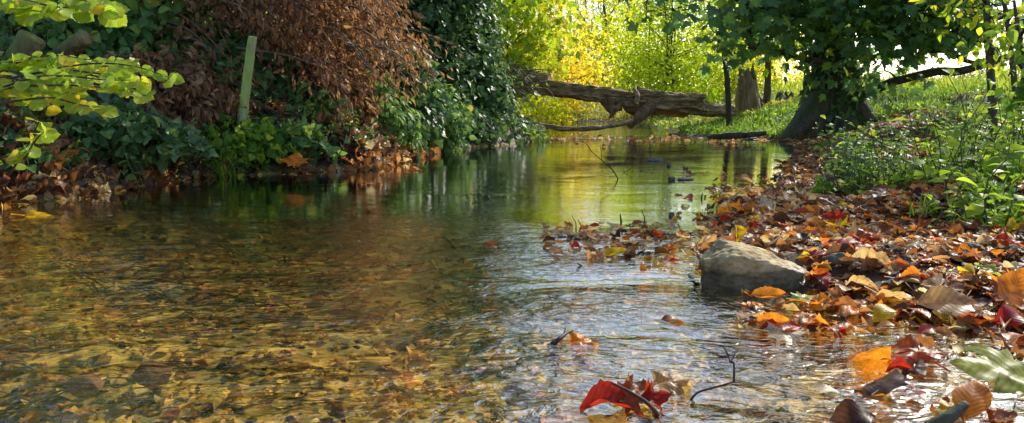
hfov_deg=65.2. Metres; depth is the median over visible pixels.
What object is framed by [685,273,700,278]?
stone
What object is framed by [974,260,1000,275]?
fallen leaf
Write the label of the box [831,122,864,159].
nettle
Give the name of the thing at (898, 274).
fallen leaf
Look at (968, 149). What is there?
nettle
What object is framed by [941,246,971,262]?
fallen leaf
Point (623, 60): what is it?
tree
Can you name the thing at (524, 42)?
autumn tree
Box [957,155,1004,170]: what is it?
herb
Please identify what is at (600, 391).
fallen leaf
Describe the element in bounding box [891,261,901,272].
fallen leaf
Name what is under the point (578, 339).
fallen leaf
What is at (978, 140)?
nettle
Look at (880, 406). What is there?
fallen leaf
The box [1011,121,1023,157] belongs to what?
nettle
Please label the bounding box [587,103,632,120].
bush
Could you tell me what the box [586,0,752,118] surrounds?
autumn tree
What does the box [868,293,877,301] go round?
fallen leaf
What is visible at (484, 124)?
ivy bush
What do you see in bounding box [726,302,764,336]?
fallen leaf
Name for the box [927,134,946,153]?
nettle
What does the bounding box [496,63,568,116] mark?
dead twigs
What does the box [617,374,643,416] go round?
fallen leaf
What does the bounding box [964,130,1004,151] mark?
nettle
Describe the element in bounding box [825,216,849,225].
fallen leaf
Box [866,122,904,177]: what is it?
nettle
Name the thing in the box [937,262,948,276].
fallen leaf
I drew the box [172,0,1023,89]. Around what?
sky
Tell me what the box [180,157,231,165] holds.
twig
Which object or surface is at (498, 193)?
water
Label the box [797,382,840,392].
fallen leaf
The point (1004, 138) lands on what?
nettle
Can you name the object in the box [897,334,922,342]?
fallen leaf
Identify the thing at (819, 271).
fallen leaf
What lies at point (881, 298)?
fallen leaf
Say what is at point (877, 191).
fallen leaf
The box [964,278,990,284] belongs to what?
fallen leaf
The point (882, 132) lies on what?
nettle
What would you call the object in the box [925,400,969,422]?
stick
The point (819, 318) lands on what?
fallen leaf
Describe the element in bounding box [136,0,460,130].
withered beech
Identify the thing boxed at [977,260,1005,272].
fallen leaf
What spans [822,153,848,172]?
nettle
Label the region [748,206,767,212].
fallen leaf
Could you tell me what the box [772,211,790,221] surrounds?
fallen leaf
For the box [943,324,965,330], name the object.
fallen leaf
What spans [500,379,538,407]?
stone
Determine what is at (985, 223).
grass tuft
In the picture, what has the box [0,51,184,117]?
hazel branch
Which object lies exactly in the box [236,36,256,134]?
fence post
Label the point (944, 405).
fallen leaf
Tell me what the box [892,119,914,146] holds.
nettle
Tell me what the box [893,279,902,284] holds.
fallen leaf
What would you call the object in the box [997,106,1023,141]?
nettle
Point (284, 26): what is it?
bank tree
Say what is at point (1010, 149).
nettle
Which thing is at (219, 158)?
grass tuft
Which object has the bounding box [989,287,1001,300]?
fallen leaf
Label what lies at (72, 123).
ivy bush
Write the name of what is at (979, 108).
nettle
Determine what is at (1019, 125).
nettle
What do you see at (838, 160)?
nettle
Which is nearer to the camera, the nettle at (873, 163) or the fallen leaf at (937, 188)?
the fallen leaf at (937, 188)
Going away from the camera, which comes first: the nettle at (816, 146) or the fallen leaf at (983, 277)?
the fallen leaf at (983, 277)
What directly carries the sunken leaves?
on the ground at (874, 276)
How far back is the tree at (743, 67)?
42.69 m
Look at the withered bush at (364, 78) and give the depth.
6.30 m
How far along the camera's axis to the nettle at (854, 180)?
3.85 m
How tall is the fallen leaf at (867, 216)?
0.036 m
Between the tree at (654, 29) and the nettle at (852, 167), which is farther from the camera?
the tree at (654, 29)
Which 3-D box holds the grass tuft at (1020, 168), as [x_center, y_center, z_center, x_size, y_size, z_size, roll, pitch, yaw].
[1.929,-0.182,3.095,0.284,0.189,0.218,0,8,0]
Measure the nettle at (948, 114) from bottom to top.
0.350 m
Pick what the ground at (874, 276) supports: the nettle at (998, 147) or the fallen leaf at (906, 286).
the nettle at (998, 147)
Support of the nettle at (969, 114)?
on the ground at (874, 276)
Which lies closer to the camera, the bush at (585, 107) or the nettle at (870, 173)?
the nettle at (870, 173)
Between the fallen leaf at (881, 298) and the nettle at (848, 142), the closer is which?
the fallen leaf at (881, 298)
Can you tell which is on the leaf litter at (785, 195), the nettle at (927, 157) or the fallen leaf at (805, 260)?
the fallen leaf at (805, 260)
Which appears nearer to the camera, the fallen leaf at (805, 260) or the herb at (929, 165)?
the fallen leaf at (805, 260)
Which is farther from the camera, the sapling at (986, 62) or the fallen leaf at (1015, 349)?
the sapling at (986, 62)
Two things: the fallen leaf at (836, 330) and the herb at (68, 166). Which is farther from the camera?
the herb at (68, 166)
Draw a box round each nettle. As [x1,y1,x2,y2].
[804,139,865,196]
[807,115,841,162]
[813,125,843,154]
[817,163,862,194]
[821,153,848,191]
[822,133,845,163]
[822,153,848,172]
[823,120,872,156]
[827,147,870,175]
[828,131,852,152]
[830,132,865,175]
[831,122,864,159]
[832,132,868,179]
[836,139,876,177]
[840,163,890,188]
[843,131,873,162]
[843,150,881,176]
[845,162,874,194]
[848,149,879,184]
[850,123,877,151]
[851,112,892,149]
[851,151,874,191]
[851,160,902,176]
[855,160,886,194]
[856,144,873,159]
[858,153,890,184]
[860,130,891,163]
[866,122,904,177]
[866,131,909,175]
[869,144,905,162]
[874,142,902,185]
[875,118,897,147]
[875,155,911,176]
[884,128,909,168]
[889,69,979,189]
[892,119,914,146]
[894,130,913,149]
[897,138,912,160]
[902,114,926,137]
[909,151,931,167]
[910,151,931,179]
[913,93,994,155]
[913,94,993,176]
[919,104,987,180]
[925,187,972,227]
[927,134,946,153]
[927,143,949,177]
[927,165,1017,207]
[929,129,960,159]
[930,166,989,218]
[936,110,1005,173]
[936,134,990,168]
[937,99,986,132]
[939,118,966,130]
[939,159,1007,222]
[940,123,982,139]
[947,115,993,153]
[950,134,974,167]
[952,72,1019,132]
[956,136,979,163]
[956,175,996,199]
[959,121,979,155]
[961,120,981,148]
[961,192,1023,220]
[964,99,1023,144]
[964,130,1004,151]
[965,130,987,164]
[965,134,997,161]
[966,126,989,152]
[968,142,1023,190]
[969,87,1004,152]
[969,113,995,148]
[970,149,1023,228]
[973,173,1011,215]
[981,136,1014,177]
[982,116,1007,166]
[986,67,1023,146]
[988,194,1023,234]
[989,166,1023,212]
[989,202,1023,224]
[996,102,1023,143]
[996,114,1018,140]
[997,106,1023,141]
[1000,117,1023,152]
[1001,120,1023,138]
[1010,124,1023,145]
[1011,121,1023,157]
[1012,101,1023,164]
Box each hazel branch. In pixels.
[0,0,129,27]
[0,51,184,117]
[0,105,61,176]
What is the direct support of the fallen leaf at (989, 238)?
on the leaf litter at (785, 195)
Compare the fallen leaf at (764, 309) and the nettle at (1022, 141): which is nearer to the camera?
the fallen leaf at (764, 309)
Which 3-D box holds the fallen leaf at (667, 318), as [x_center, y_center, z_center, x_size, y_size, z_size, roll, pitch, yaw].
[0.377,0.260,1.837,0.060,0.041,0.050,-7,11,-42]
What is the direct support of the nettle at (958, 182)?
on the ground at (874, 276)
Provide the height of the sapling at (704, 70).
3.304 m
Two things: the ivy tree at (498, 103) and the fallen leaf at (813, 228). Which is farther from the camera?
the ivy tree at (498, 103)
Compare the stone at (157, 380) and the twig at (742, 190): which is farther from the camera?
the twig at (742, 190)
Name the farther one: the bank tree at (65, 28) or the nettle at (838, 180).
the bank tree at (65, 28)
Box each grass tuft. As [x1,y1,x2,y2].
[190,119,221,143]
[199,134,232,164]
[206,153,243,177]
[905,192,954,217]
[941,204,980,227]
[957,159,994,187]
[958,163,1020,207]
[959,209,1020,228]
[975,190,1023,233]
[976,144,1023,181]
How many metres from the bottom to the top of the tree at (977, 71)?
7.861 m
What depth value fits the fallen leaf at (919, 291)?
1.94 m
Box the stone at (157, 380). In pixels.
[131,360,171,388]
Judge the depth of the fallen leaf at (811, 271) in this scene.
2.17 m
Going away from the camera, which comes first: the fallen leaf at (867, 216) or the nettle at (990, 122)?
the fallen leaf at (867, 216)
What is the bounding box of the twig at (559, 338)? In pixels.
[547,327,573,349]
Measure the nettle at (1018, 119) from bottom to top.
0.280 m
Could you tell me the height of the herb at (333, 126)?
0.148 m
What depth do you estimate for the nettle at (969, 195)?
2.81 m
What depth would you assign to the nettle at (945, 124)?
6.34 m
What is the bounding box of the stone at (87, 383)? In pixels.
[63,374,103,397]
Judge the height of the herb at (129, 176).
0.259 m
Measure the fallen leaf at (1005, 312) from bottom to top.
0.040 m
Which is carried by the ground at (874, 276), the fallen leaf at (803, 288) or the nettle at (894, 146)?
the nettle at (894, 146)
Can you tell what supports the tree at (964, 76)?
on the ground at (874, 276)
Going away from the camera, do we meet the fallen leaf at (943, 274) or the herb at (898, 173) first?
the fallen leaf at (943, 274)
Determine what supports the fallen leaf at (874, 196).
on the leaf litter at (785, 195)
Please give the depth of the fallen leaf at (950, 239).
2.42 m
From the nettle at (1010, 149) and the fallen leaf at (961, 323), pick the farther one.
the nettle at (1010, 149)
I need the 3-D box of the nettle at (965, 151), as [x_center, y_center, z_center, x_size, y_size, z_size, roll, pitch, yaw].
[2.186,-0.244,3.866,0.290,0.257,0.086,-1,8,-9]
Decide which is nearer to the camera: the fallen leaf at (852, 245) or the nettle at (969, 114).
the fallen leaf at (852, 245)
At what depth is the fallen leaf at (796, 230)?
2.62 m
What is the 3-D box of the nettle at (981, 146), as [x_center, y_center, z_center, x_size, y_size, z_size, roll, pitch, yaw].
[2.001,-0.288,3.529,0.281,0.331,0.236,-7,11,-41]
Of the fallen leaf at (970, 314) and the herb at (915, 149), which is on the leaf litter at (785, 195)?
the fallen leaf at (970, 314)
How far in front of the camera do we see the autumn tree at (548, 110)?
15.04 m
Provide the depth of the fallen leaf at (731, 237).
2.57 m
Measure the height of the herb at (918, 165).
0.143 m
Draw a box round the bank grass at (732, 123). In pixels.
[638,79,971,138]
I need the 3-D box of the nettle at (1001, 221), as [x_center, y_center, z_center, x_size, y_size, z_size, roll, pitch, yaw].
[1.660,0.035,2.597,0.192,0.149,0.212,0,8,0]
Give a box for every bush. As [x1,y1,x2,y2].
[0,0,215,60]
[7,70,116,169]
[71,75,218,173]
[77,41,261,133]
[93,2,249,63]
[146,40,241,100]
[176,19,309,95]
[194,111,294,171]
[252,96,346,165]
[266,72,364,123]
[292,58,387,132]
[334,34,453,148]
[345,69,430,159]
[405,72,482,151]
[457,98,499,145]
[508,114,551,141]
[566,99,619,120]
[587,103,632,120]
[690,75,736,101]
[756,71,801,93]
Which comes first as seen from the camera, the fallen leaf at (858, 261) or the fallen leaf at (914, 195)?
the fallen leaf at (858, 261)
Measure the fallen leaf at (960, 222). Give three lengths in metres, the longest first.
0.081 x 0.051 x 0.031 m
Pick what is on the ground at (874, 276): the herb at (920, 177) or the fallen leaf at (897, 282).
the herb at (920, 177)
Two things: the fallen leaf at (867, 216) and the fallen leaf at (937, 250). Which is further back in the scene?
the fallen leaf at (867, 216)
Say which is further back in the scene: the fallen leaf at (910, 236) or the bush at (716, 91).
the bush at (716, 91)
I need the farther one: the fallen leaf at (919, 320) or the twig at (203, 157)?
the twig at (203, 157)
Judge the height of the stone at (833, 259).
0.054 m
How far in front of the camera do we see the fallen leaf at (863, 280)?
2.04 m
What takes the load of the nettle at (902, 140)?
on the ground at (874, 276)
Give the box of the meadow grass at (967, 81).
[618,62,1020,95]
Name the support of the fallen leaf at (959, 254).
on the leaf litter at (785, 195)
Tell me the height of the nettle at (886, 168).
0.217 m
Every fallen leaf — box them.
[11,210,50,216]
[279,151,312,166]
[397,166,422,170]
[482,241,497,246]
[532,234,556,238]
[554,332,602,367]
[580,379,638,415]
[594,247,625,255]
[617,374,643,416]
[625,373,653,392]
[641,378,672,416]
[651,370,691,410]
[659,258,682,261]
[660,314,691,331]
[697,235,713,245]
[716,207,734,216]
[717,231,735,241]
[719,215,730,221]
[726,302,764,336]
[728,200,747,214]
[735,225,746,241]
[735,310,763,319]
[737,202,756,213]
[744,286,785,297]
[745,311,789,325]
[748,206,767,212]
[753,221,761,227]
[753,321,804,350]
[755,308,781,313]
[759,199,772,207]
[759,318,817,330]
[764,302,784,305]
[765,234,788,244]
[770,247,794,259]
[770,298,785,312]
[770,303,799,310]
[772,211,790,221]
[783,226,806,235]
[785,298,812,302]
[786,292,814,303]
[790,237,820,242]
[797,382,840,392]
[798,247,810,262]
[799,279,827,292]
[802,220,834,226]
[802,265,817,274]
[804,249,838,258]
[806,226,820,230]
[807,230,828,240]
[809,272,830,289]
[811,292,839,306]
[812,267,829,274]
[812,313,836,325]
[813,324,848,339]
[816,194,838,206]
[817,274,828,293]
[818,242,831,255]
[820,207,836,219]
[821,225,837,236]
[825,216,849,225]
[825,286,842,299]
[825,319,855,339]
[829,281,872,299]
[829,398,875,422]
[833,296,870,307]
[834,239,855,249]
[835,282,855,290]
[836,213,849,220]
[836,238,872,244]
[838,305,861,315]
[841,257,863,268]
[842,347,903,376]
[844,275,878,290]
[846,321,876,334]
[847,220,867,237]
[849,232,872,240]
[853,228,886,237]
[853,288,889,306]
[855,369,923,396]
[856,212,891,223]
[860,258,877,270]
[864,284,916,305]
[864,286,914,306]
[866,187,899,201]
[866,248,890,270]
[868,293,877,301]
[871,184,897,189]
[871,193,896,197]
[872,304,895,321]
[874,405,898,417]
[875,221,894,233]
[879,334,950,377]
[884,220,914,232]
[884,272,926,278]
[885,356,911,372]
[886,259,917,265]
[889,305,900,320]
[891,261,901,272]
[893,239,918,249]
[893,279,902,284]
[893,285,985,315]
[895,276,932,293]
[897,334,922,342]
[899,271,920,288]
[899,359,934,378]
[900,266,924,279]
[905,235,932,241]
[905,282,926,292]
[906,382,926,399]
[907,307,949,325]
[910,313,932,323]
[912,193,927,200]
[913,282,944,298]
[914,362,941,367]
[917,217,932,226]
[917,323,939,333]
[920,270,942,286]
[922,192,951,199]
[922,336,945,368]
[923,277,965,289]
[925,245,961,263]
[929,183,955,192]
[931,396,949,405]
[932,310,955,330]
[935,238,955,241]
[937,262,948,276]
[937,398,957,419]
[940,247,963,260]
[941,234,967,241]
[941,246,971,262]
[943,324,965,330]
[945,225,961,233]
[947,281,976,291]
[949,344,1023,403]
[950,318,974,331]
[951,242,970,256]
[952,379,992,422]
[954,312,976,316]
[956,219,964,228]
[956,316,987,325]
[958,247,992,257]
[962,219,986,234]
[964,218,981,232]
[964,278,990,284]
[973,259,1018,273]
[973,275,993,288]
[973,298,995,311]
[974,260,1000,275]
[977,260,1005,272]
[978,285,997,292]
[980,309,996,315]
[981,233,997,243]
[982,268,1023,309]
[984,227,1005,242]
[984,327,1023,355]
[986,407,1003,420]
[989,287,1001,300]
[989,333,1018,346]
[990,247,1004,254]
[993,304,1023,325]
[994,228,1023,247]
[995,402,1017,422]
[1001,332,1023,340]
[1002,340,1023,353]
[1006,217,1023,232]
[1009,181,1023,189]
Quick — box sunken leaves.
[0,173,1023,422]
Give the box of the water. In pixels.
[0,121,1023,422]
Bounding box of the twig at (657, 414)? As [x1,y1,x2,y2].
[611,382,665,422]
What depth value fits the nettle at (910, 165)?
3.85 m
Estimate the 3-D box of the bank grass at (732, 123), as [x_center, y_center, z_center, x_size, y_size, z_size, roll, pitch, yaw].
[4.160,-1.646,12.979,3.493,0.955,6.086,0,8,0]
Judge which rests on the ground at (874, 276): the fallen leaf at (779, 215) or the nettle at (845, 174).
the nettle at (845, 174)
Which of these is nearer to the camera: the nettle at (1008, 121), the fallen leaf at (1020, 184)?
the fallen leaf at (1020, 184)
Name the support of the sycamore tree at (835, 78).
on the ground at (874, 276)
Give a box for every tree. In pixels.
[1,18,104,36]
[212,8,349,58]
[359,0,527,109]
[424,0,540,145]
[480,0,602,121]
[498,0,627,122]
[498,53,737,128]
[517,78,593,125]
[554,0,666,86]
[562,0,590,83]
[563,50,632,89]
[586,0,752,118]
[587,27,670,87]
[594,0,697,87]
[597,0,666,89]
[611,3,732,87]
[618,0,1023,140]
[662,0,799,95]
[684,32,795,85]
[736,33,812,87]
[777,61,810,86]
[937,57,1017,80]
[965,37,1023,75]
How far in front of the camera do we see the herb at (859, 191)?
3.81 m
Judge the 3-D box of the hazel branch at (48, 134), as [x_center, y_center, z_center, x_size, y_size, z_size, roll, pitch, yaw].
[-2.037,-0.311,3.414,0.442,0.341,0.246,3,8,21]
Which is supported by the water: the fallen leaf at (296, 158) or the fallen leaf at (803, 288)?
the fallen leaf at (803, 288)
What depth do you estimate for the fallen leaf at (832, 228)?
2.65 m
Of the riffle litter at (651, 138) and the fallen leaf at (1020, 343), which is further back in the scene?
the riffle litter at (651, 138)
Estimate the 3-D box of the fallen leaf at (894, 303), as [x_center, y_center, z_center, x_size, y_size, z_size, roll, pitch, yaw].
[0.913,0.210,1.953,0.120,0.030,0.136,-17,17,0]
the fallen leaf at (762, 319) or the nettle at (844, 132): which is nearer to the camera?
the fallen leaf at (762, 319)
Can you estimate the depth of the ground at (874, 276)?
1.98 m
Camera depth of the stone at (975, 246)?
2.26 m
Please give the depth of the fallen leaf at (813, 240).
2.48 m
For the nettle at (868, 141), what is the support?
on the ground at (874, 276)
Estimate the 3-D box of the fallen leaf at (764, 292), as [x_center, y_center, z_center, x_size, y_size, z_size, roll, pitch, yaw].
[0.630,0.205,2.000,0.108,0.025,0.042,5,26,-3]
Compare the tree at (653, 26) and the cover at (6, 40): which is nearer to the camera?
the cover at (6, 40)
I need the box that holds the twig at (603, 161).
[581,141,617,178]
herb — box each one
[5,136,36,173]
[54,140,80,170]
[114,147,144,186]
[179,147,203,176]
[194,119,217,139]
[218,154,246,176]
[323,121,338,141]
[340,112,359,130]
[807,175,852,193]
[816,187,851,193]
[836,179,871,194]
[850,169,875,185]
[867,166,912,180]
[879,166,891,184]
[881,173,934,184]
[884,157,911,185]
[889,166,925,188]
[894,174,918,181]
[897,156,927,168]
[905,138,928,145]
[907,168,944,186]
[913,138,946,151]
[919,144,943,159]
[926,164,966,180]
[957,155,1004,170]
[959,155,979,168]
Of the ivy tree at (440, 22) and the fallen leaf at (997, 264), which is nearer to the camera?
the fallen leaf at (997, 264)
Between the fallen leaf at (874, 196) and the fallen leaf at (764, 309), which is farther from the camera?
the fallen leaf at (874, 196)
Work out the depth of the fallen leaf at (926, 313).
1.80 m
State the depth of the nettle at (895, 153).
4.55 m
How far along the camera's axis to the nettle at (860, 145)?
5.06 m
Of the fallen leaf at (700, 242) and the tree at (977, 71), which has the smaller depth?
the fallen leaf at (700, 242)
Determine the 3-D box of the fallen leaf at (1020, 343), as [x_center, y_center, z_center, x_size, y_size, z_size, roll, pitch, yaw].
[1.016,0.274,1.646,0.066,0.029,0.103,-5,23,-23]
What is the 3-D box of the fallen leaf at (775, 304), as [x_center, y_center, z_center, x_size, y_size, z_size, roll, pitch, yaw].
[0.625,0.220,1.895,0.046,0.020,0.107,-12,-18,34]
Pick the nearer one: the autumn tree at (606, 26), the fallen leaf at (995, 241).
the fallen leaf at (995, 241)
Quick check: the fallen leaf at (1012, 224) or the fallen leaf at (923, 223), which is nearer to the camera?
the fallen leaf at (1012, 224)
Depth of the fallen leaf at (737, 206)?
3.34 m
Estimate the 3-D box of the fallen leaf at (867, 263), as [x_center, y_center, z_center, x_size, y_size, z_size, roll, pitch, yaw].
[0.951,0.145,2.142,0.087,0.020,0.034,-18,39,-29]
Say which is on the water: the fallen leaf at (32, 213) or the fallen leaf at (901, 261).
the fallen leaf at (32, 213)
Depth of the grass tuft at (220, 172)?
5.20 m
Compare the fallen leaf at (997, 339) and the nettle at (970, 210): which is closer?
the fallen leaf at (997, 339)
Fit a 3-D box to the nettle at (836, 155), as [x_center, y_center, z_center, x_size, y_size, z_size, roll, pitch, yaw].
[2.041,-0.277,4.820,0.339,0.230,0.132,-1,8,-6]
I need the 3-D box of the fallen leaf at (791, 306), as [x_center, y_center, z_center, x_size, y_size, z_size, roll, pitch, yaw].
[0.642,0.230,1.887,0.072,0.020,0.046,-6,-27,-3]
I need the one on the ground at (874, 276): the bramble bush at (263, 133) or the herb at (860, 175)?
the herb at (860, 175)
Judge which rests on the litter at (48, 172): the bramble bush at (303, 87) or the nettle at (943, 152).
the bramble bush at (303, 87)
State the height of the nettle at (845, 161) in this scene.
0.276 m
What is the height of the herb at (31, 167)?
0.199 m
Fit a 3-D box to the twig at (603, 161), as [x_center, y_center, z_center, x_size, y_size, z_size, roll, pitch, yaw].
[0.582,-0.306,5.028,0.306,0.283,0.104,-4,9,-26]
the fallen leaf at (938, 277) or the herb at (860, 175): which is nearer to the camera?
the fallen leaf at (938, 277)
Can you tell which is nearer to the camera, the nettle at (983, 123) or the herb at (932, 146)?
the nettle at (983, 123)
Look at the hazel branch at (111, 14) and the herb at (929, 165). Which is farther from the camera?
the herb at (929, 165)
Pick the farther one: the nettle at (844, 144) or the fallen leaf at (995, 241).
the nettle at (844, 144)
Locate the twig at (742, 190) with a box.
[729,187,755,199]
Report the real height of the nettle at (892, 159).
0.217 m
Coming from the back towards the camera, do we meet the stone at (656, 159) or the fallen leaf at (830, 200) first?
the stone at (656, 159)
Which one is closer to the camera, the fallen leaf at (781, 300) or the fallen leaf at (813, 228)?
the fallen leaf at (781, 300)
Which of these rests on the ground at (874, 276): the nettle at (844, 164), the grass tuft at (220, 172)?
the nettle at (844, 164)
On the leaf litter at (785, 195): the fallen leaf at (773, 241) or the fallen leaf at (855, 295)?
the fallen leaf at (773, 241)
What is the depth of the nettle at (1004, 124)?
4.64 m
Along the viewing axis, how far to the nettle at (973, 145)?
3.80 m
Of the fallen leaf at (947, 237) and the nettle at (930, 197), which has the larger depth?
the nettle at (930, 197)
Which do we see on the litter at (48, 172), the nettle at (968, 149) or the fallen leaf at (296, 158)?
the fallen leaf at (296, 158)
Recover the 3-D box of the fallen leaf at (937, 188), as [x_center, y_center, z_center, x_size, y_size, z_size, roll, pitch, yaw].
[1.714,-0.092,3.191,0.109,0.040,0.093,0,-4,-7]
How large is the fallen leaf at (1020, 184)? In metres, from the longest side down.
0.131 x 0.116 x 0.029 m
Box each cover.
[0,32,524,170]
[538,88,809,129]
[798,81,1023,118]
[853,91,1022,184]
[876,85,1023,144]
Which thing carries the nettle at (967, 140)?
on the ground at (874, 276)
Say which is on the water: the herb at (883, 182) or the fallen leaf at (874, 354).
the fallen leaf at (874, 354)
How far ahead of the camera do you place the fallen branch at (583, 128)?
11.54 m
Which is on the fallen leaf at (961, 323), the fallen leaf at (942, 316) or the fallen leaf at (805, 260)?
the fallen leaf at (942, 316)
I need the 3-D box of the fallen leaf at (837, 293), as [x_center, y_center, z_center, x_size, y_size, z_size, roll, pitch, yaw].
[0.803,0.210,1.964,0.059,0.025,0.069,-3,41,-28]
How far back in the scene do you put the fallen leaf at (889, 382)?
1.37 m
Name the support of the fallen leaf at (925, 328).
on the water
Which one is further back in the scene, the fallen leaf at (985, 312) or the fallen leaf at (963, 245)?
the fallen leaf at (963, 245)
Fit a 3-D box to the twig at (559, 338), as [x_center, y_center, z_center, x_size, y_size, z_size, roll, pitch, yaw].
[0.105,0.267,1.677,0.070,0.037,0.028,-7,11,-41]
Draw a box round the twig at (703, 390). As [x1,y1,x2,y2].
[683,347,745,411]
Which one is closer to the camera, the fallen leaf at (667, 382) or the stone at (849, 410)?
the stone at (849, 410)
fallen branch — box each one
[532,118,633,131]
[707,131,766,139]
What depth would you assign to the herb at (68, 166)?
4.21 m
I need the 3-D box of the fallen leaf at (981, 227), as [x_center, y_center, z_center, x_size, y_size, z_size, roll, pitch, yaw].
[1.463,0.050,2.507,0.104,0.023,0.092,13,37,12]
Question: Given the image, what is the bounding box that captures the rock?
[698,237,810,295]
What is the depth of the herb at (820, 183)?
3.92 m
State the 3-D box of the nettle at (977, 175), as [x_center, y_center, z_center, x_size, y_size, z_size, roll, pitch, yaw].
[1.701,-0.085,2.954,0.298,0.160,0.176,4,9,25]
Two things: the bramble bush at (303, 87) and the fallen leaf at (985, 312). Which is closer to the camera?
the fallen leaf at (985, 312)
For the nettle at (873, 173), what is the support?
on the ground at (874, 276)
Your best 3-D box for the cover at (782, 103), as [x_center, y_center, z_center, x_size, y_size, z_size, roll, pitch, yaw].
[1.236,-2.217,16.821,8.606,0.782,8.142,0,8,0]
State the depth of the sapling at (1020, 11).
6.09 m
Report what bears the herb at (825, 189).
on the ground at (874, 276)
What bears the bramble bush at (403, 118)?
on the litter at (48, 172)
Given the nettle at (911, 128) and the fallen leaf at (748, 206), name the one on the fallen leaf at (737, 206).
the fallen leaf at (748, 206)
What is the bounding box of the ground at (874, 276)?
[0,32,1023,422]
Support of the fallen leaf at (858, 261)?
on the leaf litter at (785, 195)
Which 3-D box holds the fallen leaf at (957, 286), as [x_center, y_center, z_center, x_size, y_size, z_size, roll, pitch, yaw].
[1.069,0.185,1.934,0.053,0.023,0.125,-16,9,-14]
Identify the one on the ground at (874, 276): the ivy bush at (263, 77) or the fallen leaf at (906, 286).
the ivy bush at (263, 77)
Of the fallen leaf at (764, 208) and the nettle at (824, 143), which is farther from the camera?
the nettle at (824, 143)
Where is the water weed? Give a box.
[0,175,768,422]
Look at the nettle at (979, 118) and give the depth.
3.98 m
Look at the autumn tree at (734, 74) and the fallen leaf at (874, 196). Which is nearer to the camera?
the fallen leaf at (874, 196)
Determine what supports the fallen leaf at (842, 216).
on the fallen leaf
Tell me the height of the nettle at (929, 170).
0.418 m
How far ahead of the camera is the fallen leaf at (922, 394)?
1.34 m
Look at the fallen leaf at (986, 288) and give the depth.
1.90 m
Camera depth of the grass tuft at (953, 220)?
2.82 m
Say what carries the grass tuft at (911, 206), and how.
on the ground at (874, 276)
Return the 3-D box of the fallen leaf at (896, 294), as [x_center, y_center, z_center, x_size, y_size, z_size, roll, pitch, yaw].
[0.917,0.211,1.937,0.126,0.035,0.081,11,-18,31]
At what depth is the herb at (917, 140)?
6.59 m
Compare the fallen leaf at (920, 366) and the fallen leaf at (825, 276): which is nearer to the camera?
the fallen leaf at (920, 366)
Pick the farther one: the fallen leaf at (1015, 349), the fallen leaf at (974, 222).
the fallen leaf at (974, 222)
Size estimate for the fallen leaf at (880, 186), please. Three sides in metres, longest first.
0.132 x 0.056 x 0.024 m
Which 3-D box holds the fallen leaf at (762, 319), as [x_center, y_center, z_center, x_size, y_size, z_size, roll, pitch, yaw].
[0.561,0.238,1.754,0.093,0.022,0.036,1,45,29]
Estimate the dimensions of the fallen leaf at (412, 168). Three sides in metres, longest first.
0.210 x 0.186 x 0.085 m
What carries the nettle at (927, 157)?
on the ground at (874, 276)
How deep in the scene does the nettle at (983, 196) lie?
2.57 m
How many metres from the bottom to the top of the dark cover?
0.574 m
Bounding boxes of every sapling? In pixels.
[675,0,759,127]
[739,20,807,107]
[908,0,1021,133]
[966,0,1023,120]
[982,0,1023,119]
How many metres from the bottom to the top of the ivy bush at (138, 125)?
0.721 m
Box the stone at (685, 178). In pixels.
[677,177,693,179]
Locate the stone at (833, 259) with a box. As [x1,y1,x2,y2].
[820,252,851,267]
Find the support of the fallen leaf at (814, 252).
on the ground at (874, 276)
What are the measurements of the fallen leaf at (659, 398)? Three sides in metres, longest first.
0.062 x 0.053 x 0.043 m
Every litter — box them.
[0,51,440,204]
[539,89,1023,422]
[546,134,797,146]
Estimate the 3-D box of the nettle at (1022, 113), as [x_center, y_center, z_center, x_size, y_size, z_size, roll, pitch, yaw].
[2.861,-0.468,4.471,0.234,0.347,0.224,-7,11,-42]
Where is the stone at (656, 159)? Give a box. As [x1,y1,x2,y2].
[648,158,664,160]
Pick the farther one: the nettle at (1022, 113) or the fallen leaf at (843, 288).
the nettle at (1022, 113)
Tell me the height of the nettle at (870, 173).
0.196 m
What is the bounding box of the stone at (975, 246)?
[959,242,983,254]
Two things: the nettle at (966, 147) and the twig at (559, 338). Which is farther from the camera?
the nettle at (966, 147)
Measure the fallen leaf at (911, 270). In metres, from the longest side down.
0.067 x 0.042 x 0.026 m
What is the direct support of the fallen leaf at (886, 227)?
on the leaf litter at (785, 195)
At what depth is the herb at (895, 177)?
3.58 m
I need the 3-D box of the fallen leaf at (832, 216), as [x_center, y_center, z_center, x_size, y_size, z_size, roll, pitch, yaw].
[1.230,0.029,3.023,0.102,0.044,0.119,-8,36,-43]
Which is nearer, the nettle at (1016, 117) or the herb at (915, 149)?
the nettle at (1016, 117)
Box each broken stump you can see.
[734,62,760,117]
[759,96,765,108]
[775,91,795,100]
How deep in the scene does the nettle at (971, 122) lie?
4.98 m
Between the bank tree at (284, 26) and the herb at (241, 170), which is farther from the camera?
the bank tree at (284, 26)
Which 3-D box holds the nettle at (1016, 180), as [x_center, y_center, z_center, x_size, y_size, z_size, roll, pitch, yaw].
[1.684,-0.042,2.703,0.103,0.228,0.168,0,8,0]
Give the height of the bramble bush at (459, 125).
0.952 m

